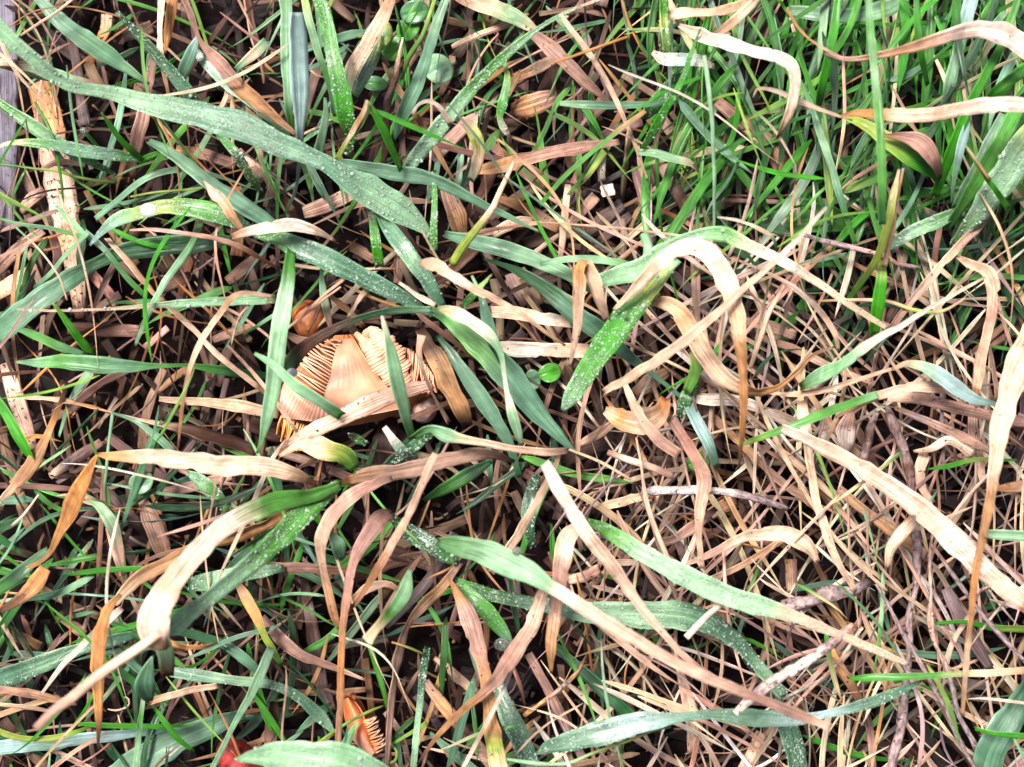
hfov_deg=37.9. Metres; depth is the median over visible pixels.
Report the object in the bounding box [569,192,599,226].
straw piece
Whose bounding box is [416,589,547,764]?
dry grass leaf
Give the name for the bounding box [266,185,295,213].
straw piece
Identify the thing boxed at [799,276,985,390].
dry grass leaf
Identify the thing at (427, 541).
grass blade
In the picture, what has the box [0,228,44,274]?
straw piece
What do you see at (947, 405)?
straw piece
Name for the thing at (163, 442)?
grass blade
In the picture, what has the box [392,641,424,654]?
thin stem
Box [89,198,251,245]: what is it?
grass blade
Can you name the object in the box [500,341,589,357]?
dry grass leaf
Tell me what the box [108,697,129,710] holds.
thin stem
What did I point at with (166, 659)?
grass blade
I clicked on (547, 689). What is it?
straw piece
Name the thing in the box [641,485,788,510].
dead twig
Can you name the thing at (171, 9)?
dry grass leaf
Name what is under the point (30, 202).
straw piece
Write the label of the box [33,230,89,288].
grass blade
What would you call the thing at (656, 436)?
dry grass leaf
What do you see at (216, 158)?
straw piece
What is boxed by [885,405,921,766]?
dead twig
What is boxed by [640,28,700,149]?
grass blade
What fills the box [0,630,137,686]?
grass blade
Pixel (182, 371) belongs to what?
straw piece
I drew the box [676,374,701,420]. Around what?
grass blade
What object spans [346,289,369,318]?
dry grass leaf
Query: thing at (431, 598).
dry grass leaf
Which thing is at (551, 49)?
dry grass leaf
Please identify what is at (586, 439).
straw piece
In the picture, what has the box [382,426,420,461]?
grass blade
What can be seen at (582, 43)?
dry grass leaf
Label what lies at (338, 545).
grass blade
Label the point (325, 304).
grass blade
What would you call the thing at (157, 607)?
grass blade
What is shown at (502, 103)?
grass blade
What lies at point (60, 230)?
grass blade
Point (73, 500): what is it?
dry grass leaf
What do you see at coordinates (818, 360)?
straw piece
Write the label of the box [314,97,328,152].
grass blade
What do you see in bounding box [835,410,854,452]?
dry grass leaf
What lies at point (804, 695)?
dead twig
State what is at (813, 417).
grass blade
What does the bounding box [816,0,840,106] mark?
grass blade
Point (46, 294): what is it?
grass blade
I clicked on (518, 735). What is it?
grass blade
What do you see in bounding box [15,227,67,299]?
thin stem
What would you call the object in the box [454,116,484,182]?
dry grass leaf
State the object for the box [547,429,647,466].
straw piece
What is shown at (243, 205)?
grass blade
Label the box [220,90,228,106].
dry grass leaf
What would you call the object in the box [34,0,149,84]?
grass blade
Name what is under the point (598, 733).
grass blade
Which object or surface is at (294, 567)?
dry grass leaf
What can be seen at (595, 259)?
grass blade
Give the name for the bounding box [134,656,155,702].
grass blade
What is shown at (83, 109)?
straw piece
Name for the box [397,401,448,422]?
dry grass leaf
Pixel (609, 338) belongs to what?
grass blade
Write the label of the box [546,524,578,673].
dry grass leaf
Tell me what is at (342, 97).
grass blade
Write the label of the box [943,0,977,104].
grass blade
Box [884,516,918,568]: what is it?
straw piece
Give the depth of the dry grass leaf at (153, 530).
0.40 m
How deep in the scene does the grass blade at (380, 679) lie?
0.39 m
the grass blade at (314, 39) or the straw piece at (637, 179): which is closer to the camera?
the grass blade at (314, 39)
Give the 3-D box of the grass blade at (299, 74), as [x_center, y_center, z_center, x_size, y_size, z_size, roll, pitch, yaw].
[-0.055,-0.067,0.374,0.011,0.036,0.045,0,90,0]
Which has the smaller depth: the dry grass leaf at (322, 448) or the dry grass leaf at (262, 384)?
the dry grass leaf at (322, 448)
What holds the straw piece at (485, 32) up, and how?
on the straw litter at (698, 302)
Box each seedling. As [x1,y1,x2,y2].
[129,472,152,493]
[357,22,392,48]
[365,76,387,90]
[381,35,403,60]
[396,19,418,56]
[400,0,428,26]
[426,53,457,83]
[525,369,540,388]
[538,363,560,382]
[686,451,709,470]
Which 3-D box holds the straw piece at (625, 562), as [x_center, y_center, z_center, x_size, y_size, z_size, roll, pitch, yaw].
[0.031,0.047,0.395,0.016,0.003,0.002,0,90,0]
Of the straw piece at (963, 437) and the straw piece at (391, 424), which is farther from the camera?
the straw piece at (391, 424)
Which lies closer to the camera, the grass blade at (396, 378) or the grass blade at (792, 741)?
the grass blade at (396, 378)
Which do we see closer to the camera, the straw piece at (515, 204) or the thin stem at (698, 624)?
the thin stem at (698, 624)
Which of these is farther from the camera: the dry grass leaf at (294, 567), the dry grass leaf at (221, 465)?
the dry grass leaf at (294, 567)
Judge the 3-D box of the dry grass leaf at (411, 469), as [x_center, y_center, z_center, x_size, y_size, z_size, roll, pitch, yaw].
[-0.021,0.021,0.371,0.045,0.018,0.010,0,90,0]
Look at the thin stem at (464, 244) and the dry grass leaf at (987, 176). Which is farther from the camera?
the thin stem at (464, 244)
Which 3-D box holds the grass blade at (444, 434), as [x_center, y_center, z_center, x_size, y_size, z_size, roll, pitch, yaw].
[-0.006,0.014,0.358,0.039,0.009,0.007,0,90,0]
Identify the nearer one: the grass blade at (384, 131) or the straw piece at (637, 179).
the grass blade at (384, 131)
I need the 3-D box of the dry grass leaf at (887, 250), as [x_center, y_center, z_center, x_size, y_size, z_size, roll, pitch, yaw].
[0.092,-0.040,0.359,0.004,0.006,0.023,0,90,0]
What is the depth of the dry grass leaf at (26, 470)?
0.39 m
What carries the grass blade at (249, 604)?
on the straw litter at (698, 302)
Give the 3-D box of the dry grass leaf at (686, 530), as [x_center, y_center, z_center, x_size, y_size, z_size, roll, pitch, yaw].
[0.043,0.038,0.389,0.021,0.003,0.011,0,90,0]
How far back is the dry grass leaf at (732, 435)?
0.39 m
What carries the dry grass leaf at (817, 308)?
on the straw litter at (698, 302)
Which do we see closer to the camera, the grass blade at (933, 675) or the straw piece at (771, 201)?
the grass blade at (933, 675)
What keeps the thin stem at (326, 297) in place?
on the straw litter at (698, 302)
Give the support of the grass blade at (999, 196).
on the grass undergrowth
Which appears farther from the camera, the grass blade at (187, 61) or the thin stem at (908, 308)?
the grass blade at (187, 61)
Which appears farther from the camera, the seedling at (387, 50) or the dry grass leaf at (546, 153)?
the seedling at (387, 50)
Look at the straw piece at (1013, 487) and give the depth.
0.38 m
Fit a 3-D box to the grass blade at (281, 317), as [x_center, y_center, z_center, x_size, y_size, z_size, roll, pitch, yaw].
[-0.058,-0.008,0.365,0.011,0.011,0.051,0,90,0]
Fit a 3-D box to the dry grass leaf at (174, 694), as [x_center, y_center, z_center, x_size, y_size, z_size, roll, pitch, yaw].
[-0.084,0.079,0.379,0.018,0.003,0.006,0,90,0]
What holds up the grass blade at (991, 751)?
on the straw litter at (698, 302)
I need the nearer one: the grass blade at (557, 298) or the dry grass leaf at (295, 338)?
the grass blade at (557, 298)
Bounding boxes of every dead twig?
[381,38,403,163]
[523,654,587,716]
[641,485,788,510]
[732,623,853,715]
[760,627,863,751]
[780,576,872,609]
[804,233,920,269]
[858,410,879,460]
[875,583,976,766]
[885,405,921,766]
[927,500,976,750]
[930,543,1023,662]
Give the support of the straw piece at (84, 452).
on the straw litter at (698, 302)
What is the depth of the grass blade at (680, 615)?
0.37 m
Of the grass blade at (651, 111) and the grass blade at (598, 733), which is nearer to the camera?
the grass blade at (598, 733)
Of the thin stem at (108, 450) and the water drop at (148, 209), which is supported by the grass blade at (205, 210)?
the water drop at (148, 209)
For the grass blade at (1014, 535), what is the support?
on the straw litter at (698, 302)
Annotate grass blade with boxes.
[0,18,429,237]
[0,99,116,175]
[0,138,138,161]
[0,217,84,239]
[0,233,233,342]
[0,397,34,459]
[0,547,48,594]
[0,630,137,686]
[0,726,89,741]
[0,729,167,754]
[15,327,83,354]
[16,294,275,311]
[16,354,265,379]
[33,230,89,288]
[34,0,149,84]
[52,302,95,353]
[55,204,84,233]
[58,371,93,436]
[84,132,98,145]
[85,493,125,584]
[86,229,143,296]
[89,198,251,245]
[94,167,186,219]
[101,112,143,161]
[109,710,245,766]
[111,412,175,450]
[115,10,199,100]
[133,699,144,766]
[134,222,203,345]
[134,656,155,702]
[137,480,341,650]
[139,151,159,162]
[147,139,274,222]
[151,704,194,751]
[156,638,174,677]
[169,479,340,635]
[169,667,334,734]
[175,37,197,90]
[178,629,268,679]
[186,470,229,512]
[187,564,284,590]
[196,49,293,137]
[210,646,274,766]
[216,135,262,193]
[234,38,269,70]
[235,741,388,766]
[236,584,283,666]
[253,232,433,316]
[254,352,345,419]
[256,247,294,453]
[279,0,294,136]
[283,12,309,214]
[283,306,431,370]
[301,0,336,116]
[313,0,356,156]
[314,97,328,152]
[319,268,331,325]
[329,533,345,560]
[339,159,539,231]
[344,0,395,93]
[347,432,368,445]
[352,34,381,97]
[363,568,412,644]
[367,643,387,709]
[368,101,402,171]
[369,218,383,267]
[375,213,445,305]
[381,316,414,439]
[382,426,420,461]
[390,434,433,464]
[391,0,448,140]
[391,516,458,564]
[391,721,427,744]
[403,0,600,167]
[410,425,568,455]
[410,646,430,766]
[422,459,491,501]
[430,170,437,249]
[431,307,580,458]
[436,334,521,477]
[436,536,832,730]
[437,305,522,445]
[444,231,591,293]
[453,577,787,700]
[459,273,492,308]
[459,583,512,642]
[471,275,499,363]
[483,258,679,397]
[494,683,540,766]
[496,62,511,136]
[521,473,540,549]
[534,680,921,754]
[538,110,646,206]
[540,255,629,265]
[556,642,633,714]
[559,99,700,108]
[561,257,680,410]
[585,517,909,665]
[599,226,888,329]
[638,149,698,172]
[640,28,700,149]
[640,68,682,120]
[651,50,715,68]
[659,0,670,52]
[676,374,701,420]
[683,352,700,393]
[684,401,718,468]
[738,391,879,445]
[758,197,856,236]
[775,696,808,766]
[785,253,846,271]
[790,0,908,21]
[800,80,856,243]
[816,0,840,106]
[844,116,937,180]
[846,169,899,298]
[849,667,1023,680]
[866,0,885,224]
[869,260,886,336]
[890,200,973,249]
[891,360,996,405]
[914,0,929,86]
[927,457,1016,469]
[930,0,1020,196]
[935,620,1023,631]
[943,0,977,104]
[943,112,1022,230]
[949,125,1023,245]
[950,116,970,204]
[951,112,1004,206]
[966,149,1010,213]
[973,679,1023,766]
[975,727,1023,738]
[987,63,1023,96]
[988,530,1023,540]
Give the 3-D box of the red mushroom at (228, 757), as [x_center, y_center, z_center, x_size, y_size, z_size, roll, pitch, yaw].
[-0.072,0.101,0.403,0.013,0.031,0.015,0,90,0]
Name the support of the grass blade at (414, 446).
on the grass undergrowth
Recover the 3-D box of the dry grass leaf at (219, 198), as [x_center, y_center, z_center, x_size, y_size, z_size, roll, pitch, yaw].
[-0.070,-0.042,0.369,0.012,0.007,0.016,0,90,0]
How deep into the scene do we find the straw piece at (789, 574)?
0.40 m
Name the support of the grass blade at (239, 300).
on the grass undergrowth
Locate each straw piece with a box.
[0,0,18,226]
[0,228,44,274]
[0,267,31,299]
[0,362,36,449]
[18,186,46,213]
[27,79,85,318]
[40,159,84,171]
[48,439,103,478]
[56,452,99,483]
[66,37,90,125]
[67,322,138,336]
[88,13,112,64]
[157,363,195,392]
[162,271,191,293]
[176,145,236,169]
[212,323,252,342]
[224,256,259,284]
[236,148,264,184]
[249,416,286,442]
[264,701,279,744]
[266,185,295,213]
[281,380,433,448]
[288,596,301,670]
[300,577,335,711]
[302,190,352,218]
[371,417,397,463]
[425,679,488,765]
[428,90,499,162]
[434,657,481,701]
[440,178,467,232]
[451,13,528,48]
[492,216,532,237]
[499,195,559,232]
[511,57,553,81]
[511,90,561,117]
[525,652,592,766]
[533,233,558,252]
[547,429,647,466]
[558,184,570,256]
[568,243,618,253]
[568,564,600,584]
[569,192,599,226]
[580,199,624,236]
[580,421,614,445]
[597,156,605,181]
[597,212,632,244]
[597,559,635,565]
[600,183,614,196]
[620,218,626,258]
[632,170,656,244]
[632,367,669,396]
[659,163,702,230]
[670,636,698,752]
[707,497,737,518]
[713,98,776,169]
[721,198,825,203]
[722,162,728,178]
[734,106,786,190]
[738,730,765,766]
[746,317,796,339]
[755,332,874,385]
[784,559,797,594]
[831,647,875,766]
[835,485,928,558]
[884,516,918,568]
[888,392,1023,426]
[894,406,989,454]
[913,436,975,457]
[915,453,934,502]
[941,586,992,669]
[967,403,985,483]
[997,480,1022,492]
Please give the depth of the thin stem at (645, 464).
0.38 m
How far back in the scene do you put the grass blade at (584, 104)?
0.39 m
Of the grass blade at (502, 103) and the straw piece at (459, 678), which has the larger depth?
the straw piece at (459, 678)
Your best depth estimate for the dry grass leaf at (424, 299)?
0.37 m
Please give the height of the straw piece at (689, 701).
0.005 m
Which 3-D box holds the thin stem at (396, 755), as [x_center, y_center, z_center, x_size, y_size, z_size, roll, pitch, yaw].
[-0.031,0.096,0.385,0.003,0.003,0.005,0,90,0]
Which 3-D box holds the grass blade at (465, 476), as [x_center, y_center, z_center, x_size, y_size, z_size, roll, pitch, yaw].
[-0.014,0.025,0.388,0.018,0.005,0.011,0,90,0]
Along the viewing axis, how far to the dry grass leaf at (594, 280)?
0.36 m
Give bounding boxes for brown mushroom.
[292,300,325,336]
[412,397,436,422]
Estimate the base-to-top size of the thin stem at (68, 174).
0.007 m
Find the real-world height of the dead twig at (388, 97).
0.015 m
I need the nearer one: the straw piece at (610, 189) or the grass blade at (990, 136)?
the grass blade at (990, 136)
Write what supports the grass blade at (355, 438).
on the straw litter at (698, 302)
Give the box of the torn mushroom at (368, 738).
[343,692,385,755]
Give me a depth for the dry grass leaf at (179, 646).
0.34 m
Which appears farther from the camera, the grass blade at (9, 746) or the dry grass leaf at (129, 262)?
the grass blade at (9, 746)
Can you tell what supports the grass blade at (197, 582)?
on the grass undergrowth
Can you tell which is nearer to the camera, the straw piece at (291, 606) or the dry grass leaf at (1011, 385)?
the dry grass leaf at (1011, 385)
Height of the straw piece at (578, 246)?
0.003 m
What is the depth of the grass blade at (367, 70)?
0.39 m
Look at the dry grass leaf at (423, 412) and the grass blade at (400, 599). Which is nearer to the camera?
the grass blade at (400, 599)
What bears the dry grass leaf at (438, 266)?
on the straw litter at (698, 302)
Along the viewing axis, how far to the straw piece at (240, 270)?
0.41 m
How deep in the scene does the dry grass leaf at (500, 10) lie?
0.40 m
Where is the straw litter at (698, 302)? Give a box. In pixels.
[0,0,1023,766]
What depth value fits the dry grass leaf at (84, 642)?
0.38 m
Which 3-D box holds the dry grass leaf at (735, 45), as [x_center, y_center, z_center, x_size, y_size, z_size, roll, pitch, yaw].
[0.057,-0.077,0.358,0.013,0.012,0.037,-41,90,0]
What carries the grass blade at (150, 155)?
on the grass undergrowth
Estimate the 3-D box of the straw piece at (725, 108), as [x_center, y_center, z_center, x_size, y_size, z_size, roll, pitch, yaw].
[0.064,-0.067,0.399,0.004,0.003,0.025,-43,90,0]
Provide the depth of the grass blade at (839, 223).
0.41 m
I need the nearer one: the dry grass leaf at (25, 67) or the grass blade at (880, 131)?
the grass blade at (880, 131)
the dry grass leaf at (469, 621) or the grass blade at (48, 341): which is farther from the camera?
the grass blade at (48, 341)
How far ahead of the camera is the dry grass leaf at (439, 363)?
0.39 m
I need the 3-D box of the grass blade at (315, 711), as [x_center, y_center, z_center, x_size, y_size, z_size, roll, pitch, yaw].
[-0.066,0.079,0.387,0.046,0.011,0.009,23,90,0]
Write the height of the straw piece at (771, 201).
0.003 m
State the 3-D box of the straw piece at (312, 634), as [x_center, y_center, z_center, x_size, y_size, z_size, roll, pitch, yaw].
[-0.053,0.071,0.408,0.010,0.005,0.038,0,90,0]
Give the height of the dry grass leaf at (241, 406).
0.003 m
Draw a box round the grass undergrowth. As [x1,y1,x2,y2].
[0,0,1023,766]
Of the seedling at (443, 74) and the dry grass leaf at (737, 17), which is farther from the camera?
the seedling at (443, 74)
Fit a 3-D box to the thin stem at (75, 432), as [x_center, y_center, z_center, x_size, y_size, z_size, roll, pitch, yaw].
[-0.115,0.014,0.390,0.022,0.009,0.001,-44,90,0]
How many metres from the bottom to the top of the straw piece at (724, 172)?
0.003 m
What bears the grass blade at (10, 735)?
on the grass undergrowth
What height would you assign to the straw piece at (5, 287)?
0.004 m
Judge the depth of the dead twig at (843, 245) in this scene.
0.38 m
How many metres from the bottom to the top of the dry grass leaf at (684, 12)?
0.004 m
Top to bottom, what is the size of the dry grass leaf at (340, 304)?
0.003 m
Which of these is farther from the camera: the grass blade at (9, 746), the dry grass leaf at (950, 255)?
the grass blade at (9, 746)
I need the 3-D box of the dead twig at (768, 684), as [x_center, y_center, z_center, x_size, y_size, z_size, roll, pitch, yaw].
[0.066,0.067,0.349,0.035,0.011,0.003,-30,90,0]
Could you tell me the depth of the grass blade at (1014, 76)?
0.37 m
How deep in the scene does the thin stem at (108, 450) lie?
0.38 m
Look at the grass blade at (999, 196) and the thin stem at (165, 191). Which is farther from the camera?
the thin stem at (165, 191)
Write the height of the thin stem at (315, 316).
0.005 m
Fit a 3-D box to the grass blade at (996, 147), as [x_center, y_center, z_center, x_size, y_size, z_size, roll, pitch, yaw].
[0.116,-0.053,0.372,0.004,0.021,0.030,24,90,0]
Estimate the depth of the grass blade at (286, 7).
0.38 m
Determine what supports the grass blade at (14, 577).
on the grass undergrowth
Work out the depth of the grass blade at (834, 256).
0.39 m
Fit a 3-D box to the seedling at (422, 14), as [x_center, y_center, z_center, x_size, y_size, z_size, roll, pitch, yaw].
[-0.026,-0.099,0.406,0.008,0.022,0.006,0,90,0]
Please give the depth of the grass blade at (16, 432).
0.39 m
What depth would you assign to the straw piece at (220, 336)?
0.41 m
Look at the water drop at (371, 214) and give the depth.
0.38 m
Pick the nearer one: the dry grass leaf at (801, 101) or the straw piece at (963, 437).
the dry grass leaf at (801, 101)
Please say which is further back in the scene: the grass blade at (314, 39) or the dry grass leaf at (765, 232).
the grass blade at (314, 39)
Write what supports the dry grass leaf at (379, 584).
on the straw litter at (698, 302)
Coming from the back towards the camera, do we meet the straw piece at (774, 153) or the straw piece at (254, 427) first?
the straw piece at (254, 427)
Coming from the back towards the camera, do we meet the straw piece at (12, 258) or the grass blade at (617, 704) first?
the straw piece at (12, 258)
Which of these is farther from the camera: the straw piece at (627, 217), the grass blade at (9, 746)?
the straw piece at (627, 217)
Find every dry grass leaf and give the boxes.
[0,58,100,84]
[0,381,68,502]
[0,566,49,612]
[0,686,76,704]
[0,703,47,711]
[18,395,256,455]
[27,455,98,568]
[40,606,123,695]
[90,593,121,750]
[92,475,148,539]
[97,449,317,487]
[104,238,264,393]
[115,508,292,605]
[122,44,156,178]
[129,228,275,267]
[139,496,169,558]
[148,683,218,705]
[157,0,169,93]
[159,396,278,418]
[163,0,177,53]
[170,639,217,650]
[177,291,273,449]
[182,0,295,135]
[203,180,252,245]
[215,562,346,574]
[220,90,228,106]
[227,344,297,432]
[230,218,335,241]
[262,614,364,680]
[279,436,359,471]
[287,332,332,343]
[314,475,392,629]
[329,294,365,327]
[334,100,368,160]
[335,509,395,742]
[341,447,514,484]
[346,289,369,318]
[349,453,437,610]
[350,580,398,603]
[385,562,461,765]
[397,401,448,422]
[398,282,435,306]
[411,99,453,125]
[415,327,471,425]
[416,334,450,424]
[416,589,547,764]
[419,257,565,345]
[448,578,507,766]
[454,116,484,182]
[456,0,536,30]
[479,139,619,174]
[488,455,560,574]
[491,306,572,327]
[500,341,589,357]
[529,28,609,100]
[541,460,756,702]
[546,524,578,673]
[559,13,648,180]
[568,259,586,366]
[585,260,610,321]
[602,206,826,395]
[602,493,654,508]
[603,396,670,434]
[613,238,747,468]
[623,384,682,458]
[644,507,717,546]
[652,296,835,396]
[659,0,748,23]
[667,415,711,568]
[678,24,800,139]
[684,526,819,565]
[695,393,790,424]
[698,404,812,509]
[713,0,759,33]
[717,216,776,250]
[738,259,839,350]
[749,379,887,591]
[752,87,852,120]
[771,368,891,396]
[780,424,1023,612]
[786,8,840,55]
[797,400,856,592]
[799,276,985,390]
[824,20,1023,61]
[835,381,950,417]
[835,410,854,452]
[841,96,1023,121]
[881,168,903,267]
[885,132,941,180]
[888,207,996,336]
[956,255,1000,394]
[961,323,1023,715]
[965,144,990,181]
[988,344,998,400]
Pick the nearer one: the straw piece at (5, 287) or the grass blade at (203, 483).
the grass blade at (203, 483)
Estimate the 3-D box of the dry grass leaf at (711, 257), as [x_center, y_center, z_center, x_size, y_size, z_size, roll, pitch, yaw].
[0.049,-0.008,0.353,0.026,0.022,0.053,-38,90,0]
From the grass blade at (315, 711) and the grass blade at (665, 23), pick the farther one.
the grass blade at (315, 711)
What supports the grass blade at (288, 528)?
on the grass undergrowth
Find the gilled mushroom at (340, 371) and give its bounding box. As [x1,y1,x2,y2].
[276,326,437,450]
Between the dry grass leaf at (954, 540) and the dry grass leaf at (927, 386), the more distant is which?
the dry grass leaf at (927, 386)
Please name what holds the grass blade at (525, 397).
on the straw litter at (698, 302)
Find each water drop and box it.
[80,127,85,132]
[140,203,156,217]
[287,368,297,376]
[368,211,376,218]
[494,638,509,650]
[512,547,521,554]
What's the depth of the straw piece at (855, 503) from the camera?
0.38 m
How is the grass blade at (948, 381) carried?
on the straw litter at (698, 302)
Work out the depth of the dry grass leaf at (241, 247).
0.36 m
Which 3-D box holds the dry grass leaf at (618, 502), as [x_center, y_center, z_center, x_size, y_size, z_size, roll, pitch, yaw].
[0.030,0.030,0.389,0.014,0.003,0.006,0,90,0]
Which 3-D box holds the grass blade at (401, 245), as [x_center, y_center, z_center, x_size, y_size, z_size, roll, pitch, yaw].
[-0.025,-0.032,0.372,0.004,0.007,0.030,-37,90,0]
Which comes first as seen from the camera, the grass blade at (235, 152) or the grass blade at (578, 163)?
the grass blade at (578, 163)
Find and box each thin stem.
[0,163,116,183]
[10,6,122,26]
[11,494,38,526]
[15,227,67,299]
[20,0,73,35]
[33,633,160,731]
[34,102,63,201]
[46,408,98,467]
[104,413,113,505]
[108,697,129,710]
[130,187,204,197]
[230,305,249,346]
[288,278,345,328]
[292,286,340,322]
[306,304,320,331]
[317,705,383,741]
[389,745,397,763]
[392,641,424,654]
[400,0,436,79]
[449,161,515,266]
[506,726,670,766]
[554,35,629,63]
[568,449,630,480]
[607,449,674,478]
[635,437,669,556]
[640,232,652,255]
[684,603,723,639]
[702,55,715,244]
[748,284,786,368]
[818,297,965,313]
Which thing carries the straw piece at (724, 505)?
on the straw litter at (698, 302)
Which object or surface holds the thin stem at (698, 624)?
on the grass blade at (680, 615)
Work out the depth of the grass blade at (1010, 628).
0.38 m
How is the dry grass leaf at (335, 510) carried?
on the grass undergrowth
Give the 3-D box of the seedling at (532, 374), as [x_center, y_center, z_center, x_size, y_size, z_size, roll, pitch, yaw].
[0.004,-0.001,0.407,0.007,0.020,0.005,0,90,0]
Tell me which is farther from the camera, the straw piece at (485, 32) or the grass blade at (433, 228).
the straw piece at (485, 32)
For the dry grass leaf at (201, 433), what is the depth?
0.39 m
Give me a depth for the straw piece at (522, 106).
0.41 m
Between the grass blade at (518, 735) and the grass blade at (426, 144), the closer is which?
the grass blade at (426, 144)
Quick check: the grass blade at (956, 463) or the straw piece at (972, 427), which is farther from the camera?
the straw piece at (972, 427)
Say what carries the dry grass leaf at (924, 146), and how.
on the grass blade at (906, 154)
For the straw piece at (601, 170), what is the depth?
0.41 m
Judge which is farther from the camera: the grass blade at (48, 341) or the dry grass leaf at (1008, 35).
the grass blade at (48, 341)
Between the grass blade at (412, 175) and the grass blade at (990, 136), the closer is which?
the grass blade at (990, 136)
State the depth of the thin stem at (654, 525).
0.37 m
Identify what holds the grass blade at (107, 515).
on the straw litter at (698, 302)
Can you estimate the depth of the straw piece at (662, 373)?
0.40 m
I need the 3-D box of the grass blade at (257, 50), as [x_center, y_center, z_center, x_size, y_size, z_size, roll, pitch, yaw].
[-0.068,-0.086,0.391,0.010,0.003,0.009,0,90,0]
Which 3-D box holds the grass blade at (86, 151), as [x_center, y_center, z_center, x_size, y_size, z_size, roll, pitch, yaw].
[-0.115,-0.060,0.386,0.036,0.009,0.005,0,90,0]
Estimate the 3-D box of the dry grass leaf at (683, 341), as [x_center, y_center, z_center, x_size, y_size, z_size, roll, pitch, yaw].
[0.048,-0.018,0.350,0.066,0.021,0.004,-40,90,0]
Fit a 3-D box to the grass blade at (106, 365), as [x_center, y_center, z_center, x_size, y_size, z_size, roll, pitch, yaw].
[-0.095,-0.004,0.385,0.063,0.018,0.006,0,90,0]
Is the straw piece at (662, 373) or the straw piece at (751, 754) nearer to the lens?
the straw piece at (751, 754)
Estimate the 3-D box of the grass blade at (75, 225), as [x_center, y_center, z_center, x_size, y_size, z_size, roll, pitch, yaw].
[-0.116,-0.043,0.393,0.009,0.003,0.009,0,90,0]
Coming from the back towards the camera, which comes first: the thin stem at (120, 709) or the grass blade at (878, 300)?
the thin stem at (120, 709)
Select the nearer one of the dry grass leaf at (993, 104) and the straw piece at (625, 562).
the dry grass leaf at (993, 104)
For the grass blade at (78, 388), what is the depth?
0.40 m
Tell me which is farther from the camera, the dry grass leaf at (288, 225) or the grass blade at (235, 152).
the grass blade at (235, 152)
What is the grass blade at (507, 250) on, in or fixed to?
on the straw litter at (698, 302)
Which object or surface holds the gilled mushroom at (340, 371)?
on the straw litter at (698, 302)
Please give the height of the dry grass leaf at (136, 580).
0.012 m
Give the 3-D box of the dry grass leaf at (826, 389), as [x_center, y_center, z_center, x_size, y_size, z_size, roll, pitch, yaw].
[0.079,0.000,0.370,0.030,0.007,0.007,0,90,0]
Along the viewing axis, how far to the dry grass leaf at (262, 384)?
0.38 m
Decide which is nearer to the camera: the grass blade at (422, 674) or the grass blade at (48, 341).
the grass blade at (422, 674)
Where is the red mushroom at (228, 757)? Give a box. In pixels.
[216,738,263,766]
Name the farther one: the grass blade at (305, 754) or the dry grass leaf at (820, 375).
the dry grass leaf at (820, 375)

